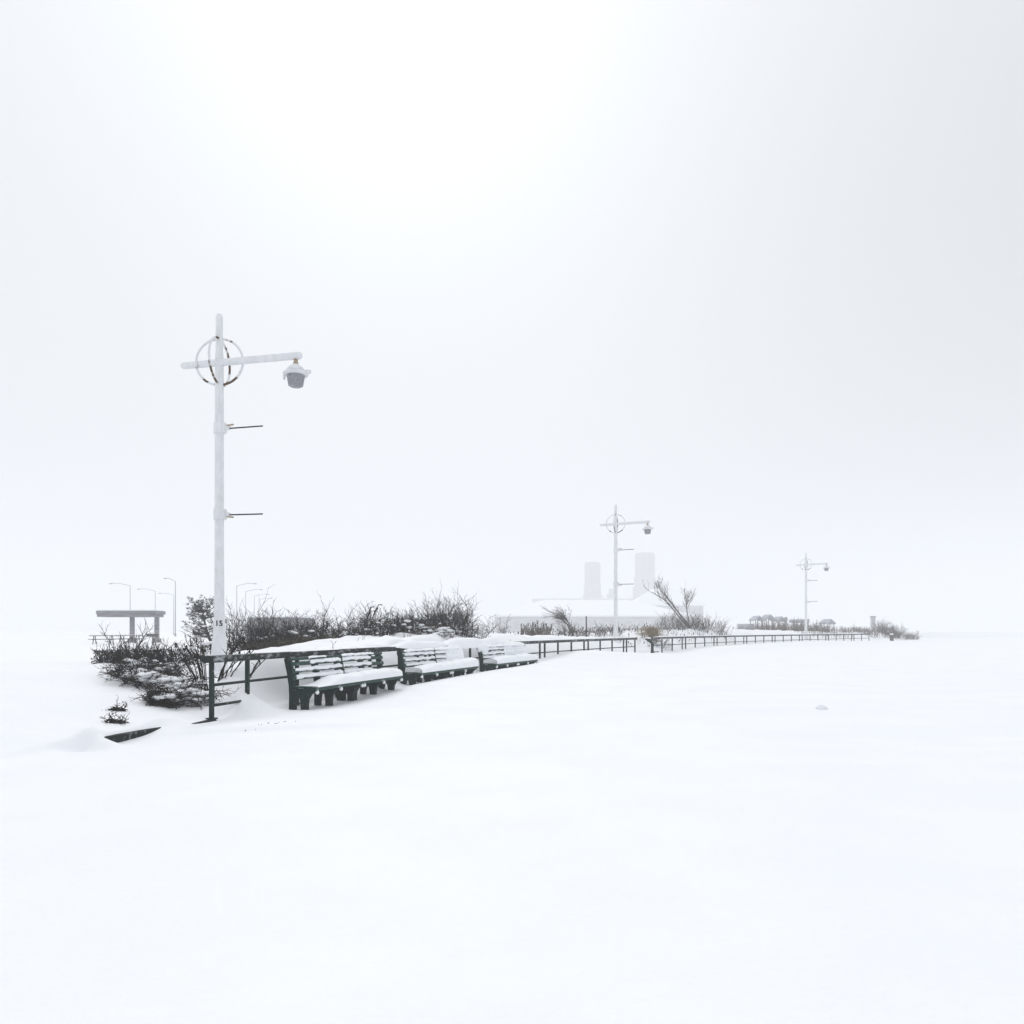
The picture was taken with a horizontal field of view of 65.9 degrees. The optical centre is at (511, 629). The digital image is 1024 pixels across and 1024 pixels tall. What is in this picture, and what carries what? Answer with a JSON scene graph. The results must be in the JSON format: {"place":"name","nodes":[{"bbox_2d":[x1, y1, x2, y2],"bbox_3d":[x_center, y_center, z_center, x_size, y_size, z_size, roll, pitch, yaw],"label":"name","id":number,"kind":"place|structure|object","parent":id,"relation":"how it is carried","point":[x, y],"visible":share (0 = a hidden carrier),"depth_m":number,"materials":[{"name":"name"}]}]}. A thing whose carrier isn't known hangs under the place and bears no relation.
{"place":"outdoors","nodes":[
{"label":"outdoors","id":0,"kind":"place"},
{"bbox_2d":[0,628,1023,1023],"bbox_3d":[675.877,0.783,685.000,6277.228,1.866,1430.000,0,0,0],"label":"snow ground","id":1,"kind":"structure","parent":0,"point":[734,830],"depth_m":5.98,"materials":[{"name":"white snow"}]},
{"bbox_2d":[88,635,116,643],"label":"picnic table","id":2,"kind":"object","parent":1,"relation":"on","point":[93,639],"visible":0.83,"depth_m":69.53,"materials":[{"name":"grey wood"}]},
{"bbox_2d":[99,711,129,723],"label":"trailing bush","id":3,"kind":"object","parent":1,"relation":"on","point":[110,719],"visible":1,"depth_m":12.64,"materials":[{"name":"plant"}]},
{"bbox_2d":[105,699,127,711],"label":"trailing bush","id":4,"kind":"object","parent":1,"relation":"on","point":[117,708],"visible":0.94,"depth_m":13.56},
{"bbox_2d":[97,657,135,681],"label":"trailing bush","id":5,"kind":"object","parent":1,"relation":"on","point":[117,673],"visible":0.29,"depth_m":16.43,"materials":[{"name":"white plant"}]},
{"bbox_2d":[90,620,163,663],"bbox_3d":[-9.746,0.390,20.158,1.785,1.378,2.096,0,0,-22],"label":"bare shrub","id":6,"kind":"object","parent":1,"relation":"on","point":[115,653],"visible":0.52,"depth_m":19.72,"materials":[{"name":"grey plant"}]},
{"bbox_2d":[96,610,165,642],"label":"concrete shelter","id":7,"kind":"object","parent":1,"relation":"on","point":[133,614],"visible":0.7,"depth_m":78.90,"materials":[{"name":"white"}]},
{"bbox_2d":[117,635,144,643],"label":"picnic table","id":8,"kind":"object","parent":1,"relation":"on","point":[130,638],"visible":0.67,"depth_m":73.71,"materials":[{"name":"grey wood"}]},
{"bbox_2d":[98,656,183,689],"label":"trailing bush","id":9,"kind":"object","parent":1,"relation":"on","point":[140,675],"visible":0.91,"depth_m":16.03,"materials":[{"name":"white plant"}]},
{"bbox_2d":[94,636,204,682],"bbox_3d":[-7.837,0.811,17.131,2.289,1.392,2.016,0,0,-15],"label":"trailing bush","id":10,"kind":"object","parent":1,"relation":"on","point":[147,661],"visible":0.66,"depth_m":17.07,"materials":[{"name":"white plant"}]},
{"bbox_2d":[146,634,157,644],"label":"park grill","id":11,"kind":"object","parent":1,"relation":"on","point":[152,635],"visible":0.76,"depth_m":65.75,"materials":[{"name":"grey metal"}]},
{"bbox_2d":[128,681,190,708],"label":"trailing bush","id":12,"kind":"object","parent":1,"relation":"on","point":[164,698],"visible":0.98,"depth_m":14.53,"materials":[{"name":"white plant"}]},
{"bbox_2d":[104,719,216,742],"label":"kerb beam","id":13,"kind":"structure","parent":1,"relation":"on","point":[121,737],"depth_m":12.00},
{"bbox_2d":[158,593,173,634],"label":"street light","id":14,"kind":"object","parent":1,"relation":"on","point":[173,611],"visible":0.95,"depth_m":239.91,"materials":[{"name":"grey metal"}]},
{"bbox_2d":[137,639,202,664],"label":"bare shrub","id":15,"kind":"object","parent":1,"relation":"on","point":[179,656],"visible":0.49,"depth_m":20.24,"materials":[{"name":"grey plant"}]},
{"bbox_2d":[164,578,175,635],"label":"street light","id":16,"kind":"object","parent":1,"relation":"on","point":[175,606],"visible":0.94,"depth_m":169.53,"materials":[{"name":"grey metal"}]},
{"bbox_2d":[134,659,225,691],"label":"trailing bush","id":17,"kind":"object","parent":1,"relation":"on","point":[174,679],"visible":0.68,"depth_m":15.88,"materials":[{"name":"white plant"}]},
{"bbox_2d":[174,642,208,689],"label":"rose canes","id":18,"kind":"object","parent":1,"relation":"on","point":[195,656],"visible":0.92,"depth_m":16.55,"materials":[{"name":"brown plant"}]},
{"bbox_2d":[176,622,230,656],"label":"bare shrub","id":19,"kind":"object","parent":1,"relation":"on","point":[203,643],"visible":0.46,"depth_m":21.55,"materials":[{"name":"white plant"}]},
{"bbox_2d":[182,594,231,646],"bbox_3d":[-12.844,-0.123,32.753,1.939,2.747,1.643,0,0,21],"label":"pine tree","id":20,"kind":"object","parent":1,"relation":"on","point":[199,611],"visible":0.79,"depth_m":32.77,"materials":[{"name":"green plant"}]},
{"bbox_2d":[172,673,241,709],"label":"trailing bush","id":21,"kind":"object","parent":1,"relation":"on","point":[198,694],"visible":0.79,"depth_m":15.07,"materials":[{"name":"white plant"}]},
{"bbox_2d":[217,636,256,681],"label":"rose canes","id":22,"kind":"object","parent":1,"relation":"on","point":[232,650],"visible":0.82,"depth_m":16.32,"materials":[{"name":"grey plant"}]},
{"bbox_2d":[190,587,292,651],"bbox_3d":[-7.949,-0.320,24.292,3.616,2.425,3.278,0,0,35],"label":"bare shrub","id":23,"kind":"object","parent":1,"relation":"on","point":[251,635],"visible":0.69,"depth_m":24.29,"materials":[{"name":"grey plant"}]},
{"bbox_2d":[180,313,310,671],"bbox_3d":[-6.708,-3.005,19.832,3.620,10.010,1.257,0,0,14],"label":"lamp post","id":24,"kind":"object","parent":1,"relation":"on","point":[295,373],"visible":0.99,"depth_m":19.89,"materials":[{"name":"white metal"}]},
{"bbox_2d":[236,583,255,628],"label":"street light","id":25,"kind":"object","parent":1,"relation":"on","point":[236,599],"visible":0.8,"depth_m":191.94,"materials":[{"name":"grey metal"}]},
{"bbox_2d":[245,589,262,630],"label":"street light","id":26,"kind":"object","parent":1,"relation":"on","point":[245,602],"visible":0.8,"depth_m":220.74,"materials":[{"name":"grey metal"}]},
{"bbox_2d":[250,659,265,677],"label":"rose canes","id":27,"kind":"object","parent":1,"relation":"on","point":[255,667],"visible":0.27,"depth_m":16.54,"materials":[{"name":"plant"}]},
{"bbox_2d":[237,599,302,647],"bbox_3d":[-7.773,-0.087,25.124,2.426,1.866,2.643,0,0,0],"label":"bare shrub","id":28,"kind":"object","parent":1,"relation":"on","point":[274,636],"visible":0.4,"depth_m":24.75,"materials":[{"name":"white plant"}]},
{"bbox_2d":[226,604,313,647],"bbox_3d":[-9.367,0.030,30.055,2.970,2.024,2.887,0,0,-40],"label":"bare shrub","id":29,"kind":"object","parent":1,"relation":"on","point":[264,624],"visible":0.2,"depth_m":30.01,"materials":[{"name":"grey plant"}]},
{"bbox_2d":[246,616,314,644],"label":"building","id":30,"kind":"structure","parent":1,"relation":"on","point":[287,618],"depth_m":57.50,"materials":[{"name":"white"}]},
{"bbox_2d":[241,631,336,650],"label":"dry grass","id":31,"kind":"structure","parent":1,"relation":"on","point":[302,640],"depth_m":24.65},
{"bbox_2d":[253,595,345,642],"bbox_3d":[-6.814,-0.213,26.134,2.867,2.063,3.042,0,0,0],"label":"bare shrub","id":32,"kind":"object","parent":1,"relation":"on","point":[311,631],"visible":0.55,"depth_m":25.70,"materials":[{"name":"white plant"}]},
{"bbox_2d":[284,655,365,709],"bbox_3d":[-4.040,1.204,17.338,0.779,1.291,2.320,0,0,15],"label":"park bench","id":33,"kind":"object","parent":1,"relation":"on","point":[329,684],"visible":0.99,"depth_m":17.14,"materials":[{"name":"green"}]},
{"bbox_2d":[291,601,387,637],"bbox_3d":[-5.803,-0.133,27.036,2.740,1.751,2.286,0,0,33],"label":"bare shrub","id":34,"kind":"object","parent":1,"relation":"on","point":[343,634],"visible":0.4,"depth_m":26.67,"materials":[{"name":"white plant"}]},
{"bbox_2d":[338,652,402,699],"bbox_3d":[-3.464,1.201,19.396,0.779,1.298,2.200,0,0,16],"label":"park bench","id":35,"kind":"object","parent":1,"relation":"on","point":[380,676],"visible":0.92,"depth_m":19.34,"materials":[{"name":"green"}]},
{"bbox_2d":[339,600,414,636],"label":"bare shrub","id":36,"kind":"object","parent":1,"relation":"on","point":[375,622],"visible":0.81,"depth_m":27.22,"materials":[{"name":"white plant"}]},
{"bbox_2d":[315,629,488,648],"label":"dead stalks","id":37,"kind":"object","parent":1,"relation":"on","point":[363,638],"visible":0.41,"depth_m":26.61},
{"bbox_2d":[382,604,436,634],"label":"bare shrub","id":38,"kind":"object","parent":1,"relation":"on","point":[408,627],"visible":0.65,"depth_m":28.07,"materials":[{"name":"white plant"}]},
{"bbox_2d":[200,637,637,719],"bbox_3d":[0.393,1.068,30.615,1.472,1.623,35.316,0,0,21],"label":"railing","id":39,"kind":"object","parent":1,"relation":"on","point":[463,643],"visible":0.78,"depth_m":19.64,"materials":[{"name":"green"}]},
{"bbox_2d":[397,648,452,684],"bbox_3d":[-2.457,1.190,22.713,0.779,1.319,2.320,0,0,18],"label":"park bench","id":40,"kind":"object","parent":1,"relation":"on","point":[427,671],"visible":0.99,"depth_m":22.30,"materials":[{"name":"green"}]},
{"bbox_2d":[421,621,460,639],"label":"bare shrub","id":41,"kind":"object","parent":1,"relation":"on","point":[444,631],"visible":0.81,"depth_m":27.96,"materials":[{"name":"white plant"}]},
{"bbox_2d":[403,581,483,637],"bbox_3d":[-2.512,-0.800,29.915,2.931,2.393,3.178,0,0,38],"label":"bare shrub","id":42,"kind":"object","parent":1,"relation":"on","point":[458,621],"visible":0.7,"depth_m":29.71,"materials":[{"name":"white plant"}]},
{"bbox_2d":[434,644,478,679],"bbox_3d":[-1.778,1.153,24.781,0.779,1.393,2.220,0,0,19],"label":"park bench","id":43,"kind":"object","parent":1,"relation":"on","point":[454,656],"visible":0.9,"depth_m":24.70,"materials":[{"name":"green"}]},
{"bbox_2d":[461,606,500,638],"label":"bare shrub","id":44,"kind":"object","parent":1,"relation":"on","point":[482,634],"visible":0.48,"depth_m":30.92,"materials":[{"name":"white plant"}]},
{"bbox_2d":[480,614,509,633],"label":"bare shrub","id":45,"kind":"object","parent":1,"relation":"on","point":[489,630],"visible":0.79,"depth_m":35.89,"materials":[{"name":"grey plant"}]},
{"bbox_2d":[476,643,518,671],"bbox_3d":[-0.524,1.154,28.418,0.841,1.392,2.462,0,0,20],"label":"park bench","id":46,"kind":"object","parent":1,"relation":"on","point":[500,660],"visible":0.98,"depth_m":27.90,"materials":[{"name":"green"}]},
{"bbox_2d":[503,642,537,667],"bbox_3d":[0.290,1.157,30.474,0.779,1.386,2.300,0,0,21],"label":"park bench","id":47,"kind":"object","parent":1,"relation":"on","point":[518,649],"visible":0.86,"depth_m":30.38,"materials":[{"name":"green"}]},
{"bbox_2d":[520,620,553,635],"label":"reed clump","id":48,"kind":"object","parent":1,"relation":"on","point":[537,631],"visible":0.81,"depth_m":46.81,"materials":[{"name":"grey plant"}]},
{"bbox_2d":[541,605,572,634],"bbox_3d":[2.820,-0.435,49.928,2.090,2.581,1.735,0,0,-25],"label":"windswept tree","id":49,"kind":"object","parent":1,"relation":"on","point":[562,618],"visible":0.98,"depth_m":49.96,"materials":[{"name":"grey plant"}]},
{"bbox_2d":[550,617,591,636],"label":"bare shrub","id":50,"kind":"object","parent":1,"relation":"on","point":[569,629],"visible":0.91,"depth_m":49.43,"materials":[{"name":"grey plant"}]},
{"bbox_2d":[490,600,694,632],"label":"beach pavilion","id":51,"kind":"structure","parent":1,"relation":"on","point":[630,613],"depth_m":417.00,"materials":[{"name":"white"}]},
{"bbox_2d":[501,621,506,629],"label":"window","id":52,"kind":"structure","parent":51,"relation":"in","point":[503,623],"depth_m":416.83,"materials":[{"name":"white glass"}]},
{"bbox_2d":[514,621,518,629],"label":"window","id":53,"kind":"structure","parent":51,"relation":"in","point":[516,623],"depth_m":416.83,"materials":[{"name":"white glass"}]},
{"bbox_2d":[526,621,531,629],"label":"window","id":54,"kind":"structure","parent":51,"relation":"in","point":[527,622],"depth_m":416.83,"materials":[{"name":"white glass"}]},
{"bbox_2d":[551,621,556,629],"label":"window","id":55,"kind":"structure","parent":51,"relation":"in","point":[554,626],"depth_m":416.83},
{"bbox_2d":[576,621,581,629],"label":"window","id":56,"kind":"structure","parent":51,"relation":"in","point":[577,622],"depth_m":416.83,"materials":[{"name":"white glass"}]},
{"bbox_2d":[589,621,593,629],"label":"window","id":57,"kind":"structure","parent":51,"relation":"in","point":[591,623],"depth_m":416.83,"materials":[{"name":"white glass"}]},
{"bbox_2d":[601,621,606,629],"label":"window","id":58,"kind":"structure","parent":51,"relation":"in","point":[603,623],"depth_m":416.83,"materials":[{"name":"white glass"}]},
{"bbox_2d":[626,621,631,629],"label":"window","id":59,"kind":"structure","parent":51,"relation":"in","point":[628,623],"depth_m":416.83,"materials":[{"name":"white glass"}]},
{"bbox_2d":[639,621,643,628],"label":"window","id":60,"kind":"structure","parent":51,"relation":"in","point":[641,623],"depth_m":416.83,"materials":[{"name":"grey glass"}]},
{"bbox_2d":[532,550,656,602],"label":"bathhouse","id":61,"kind":"structure","parent":1,"relation":"on","point":[645,566],"depth_m":851.15,"materials":[{"name":"brick"}]},
{"bbox_2d":[590,620,622,636],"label":"bare shrub","id":62,"kind":"object","parent":1,"relation":"on","point":[603,629],"visible":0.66,"depth_m":51.97,"materials":[{"name":"grey plant"}]},
{"bbox_2d":[493,622,733,645],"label":"dune weeds","id":63,"kind":"object","parent":1,"relation":"on","point":[665,628],"visible":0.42,"depth_m":58.58,"materials":[{"name":"grey plant"}]},
{"bbox_2d":[600,504,653,642],"bbox_3d":[7.256,-3.005,50.151,3.620,10.010,1.257,0,0,29],"label":"lamp post","id":64,"kind":"object","parent":1,"relation":"on","point":[647,528],"visible":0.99,"depth_m":50.39,"materials":[{"name":"white metal"}]},
{"bbox_2d":[645,637,656,652],"bbox_3d":[8.377,1.057,47.598,0.736,1.228,0.262,0,0,0],"label":"pedestal fountain","id":65,"kind":"object","parent":1,"relation":"on","point":[650,642],"visible":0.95,"depth_m":47.52,"materials":[{"name":"white"}]},
{"bbox_2d":[635,626,668,641],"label":"grass tuft","id":66,"kind":"object","parent":1,"relation":"on","point":[650,631],"visible":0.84,"depth_m":54.37,"materials":[{"name":"beige plant"}]},
{"bbox_2d":[652,635,671,649],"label":"bare shrub","id":67,"kind":"object","parent":1,"relation":"on","point":[659,642],"visible":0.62,"depth_m":53.51,"materials":[{"name":"white plant"}]},
{"bbox_2d":[633,588,705,627],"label":"hipped block","id":68,"kind":"structure","parent":1,"relation":"on","point":[676,596],"depth_m":499.75,"materials":[{"name":"white"}]},
{"bbox_2d":[691,611,696,619],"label":"window","id":69,"kind":"structure","parent":68,"relation":"in","point":[695,612],"depth_m":497.78,"materials":[{"name":"grey glass"}]},
{"bbox_2d":[642,576,696,628],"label":"leaning tree","id":70,"kind":"object","parent":1,"relation":"on","point":[671,602],"visible":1,"depth_m":66.03,"materials":[{"name":"grey plant"}]},
{"bbox_2d":[654,608,686,629],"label":"bare shrub","id":71,"kind":"object","parent":1,"relation":"on","point":[664,620],"visible":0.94,"depth_m":63.86,"materials":[{"name":"grey plant"}]},
{"bbox_2d":[675,609,710,632],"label":"bare shrub","id":72,"kind":"object","parent":1,"relation":"on","point":[696,624],"visible":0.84,"depth_m":65.26,"materials":[{"name":"grey plant"}]},
{"bbox_2d":[699,613,730,634],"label":"bare shrub","id":73,"kind":"object","parent":1,"relation":"on","point":[723,627],"visible":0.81,"depth_m":66.84,"materials":[{"name":"grey plant"}]},
{"bbox_2d":[737,624,753,629],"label":"rounded hut","id":74,"kind":"object","parent":1,"relation":"on","point":[744,626],"visible":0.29,"depth_m":128.98,"materials":[{"name":"grey"}]},
{"bbox_2d":[749,616,763,626],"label":"gabled shelter","id":75,"kind":"object","parent":1,"relation":"on","point":[755,618],"visible":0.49,"depth_m":127.29,"materials":[{"name":"grey"}]},
{"bbox_2d":[650,633,870,652],"bbox_3d":[24.847,1.093,72.135,2.042,1.381,56.120,0,0,37],"label":"railing","id":76,"kind":"object","parent":1,"relation":"on","point":[717,636],"visible":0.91,"depth_m":64.92,"materials":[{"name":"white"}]},
{"bbox_2d":[749,619,784,629],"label":"bare shrub","id":77,"kind":"object","parent":1,"relation":"on","point":[760,628],"visible":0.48,"depth_m":91.85,"materials":[{"name":"grey plant"}]},
{"bbox_2d":[759,614,775,626],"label":"gabled shelter","id":78,"kind":"object","parent":1,"relation":"on","point":[768,617],"visible":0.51,"depth_m":125.44,"materials":[{"name":"grey"}]},
{"bbox_2d":[772,616,784,624],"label":"gabled shelter","id":79,"kind":"object","parent":1,"relation":"on","point":[780,618],"visible":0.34,"depth_m":127.29,"materials":[{"name":"grey"}]},
{"bbox_2d":[775,616,811,630],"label":"bare shrub","id":80,"kind":"object","parent":1,"relation":"on","point":[794,622],"visible":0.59,"depth_m":92.86,"materials":[{"name":"grey plant"}]},
{"bbox_2d":[789,619,809,627],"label":"flat shelter","id":81,"kind":"object","parent":1,"relation":"on","point":[797,620],"visible":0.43,"depth_m":125.94,"materials":[{"name":"grey"}]},
{"bbox_2d":[796,553,830,638],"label":"lamp post","id":82,"kind":"object","parent":1,"relation":"on","point":[806,564],"visible":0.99,"depth_m":81.89,"materials":[{"name":"white metal"}]},
{"bbox_2d":[739,624,901,638],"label":"weeds","id":83,"kind":"object","parent":1,"relation":"on","point":[833,630],"visible":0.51,"depth_m":92.47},
{"bbox_2d":[807,620,836,631],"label":"bare shrub","id":84,"kind":"object","parent":1,"relation":"on","point":[823,627],"visible":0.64,"depth_m":93.64,"materials":[{"name":"grey plant"}]},
{"bbox_2d":[816,705,827,709],"bbox_3d":[6.199,1.567,15.804,0.280,0.139,0.144,0,0,0],"label":"snow lump","id":85,"kind":"object","parent":1,"relation":"on","point":[820,707],"visible":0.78,"depth_m":15.75,"materials":[{"name":"white snow"}]},
{"bbox_2d":[819,619,835,630],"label":"gabled shelter","id":86,"kind":"object","parent":1,"relation":"on","point":[827,621],"visible":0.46,"depth_m":127.05,"materials":[{"name":"grey"}]},
{"bbox_2d":[840,624,870,633],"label":"bare shrub","id":87,"kind":"object","parent":1,"relation":"on","point":[855,629],"visible":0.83,"depth_m":98.91,"materials":[{"name":"grey plant"}]},
{"bbox_2d":[870,616,875,630],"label":"kiosk","id":88,"kind":"object","parent":1,"relation":"on","point":[872,621],"visible":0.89,"depth_m":107.75,"materials":[{"name":"grey"}]},
{"bbox_2d":[873,618,909,639],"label":"bare shrub","id":89,"kind":"object","parent":1,"relation":"on","point":[894,631],"visible":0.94,"depth_m":103.84,"materials":[{"name":"grey plant"}]},
{"bbox_2d":[890,633,893,640],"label":"litter bin","id":90,"kind":"object","parent":1,"relation":"on","point":[891,636],"visible":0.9,"depth_m":95.83,"materials":[{"name":"white"}]},
{"bbox_2d":[904,632,921,639],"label":"bare shrub","id":91,"kind":"object","parent":1,"relation":"on","point":[911,636],"visible":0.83,"depth_m":105.87,"materials":[{"name":"grey plant"}]},
{"bbox_2d":[0,0,1023,630],"label":"sky","id":92,"kind":"structure","parent":0,"point":[742,279],"materials":[{"name":"white"}]}
]}

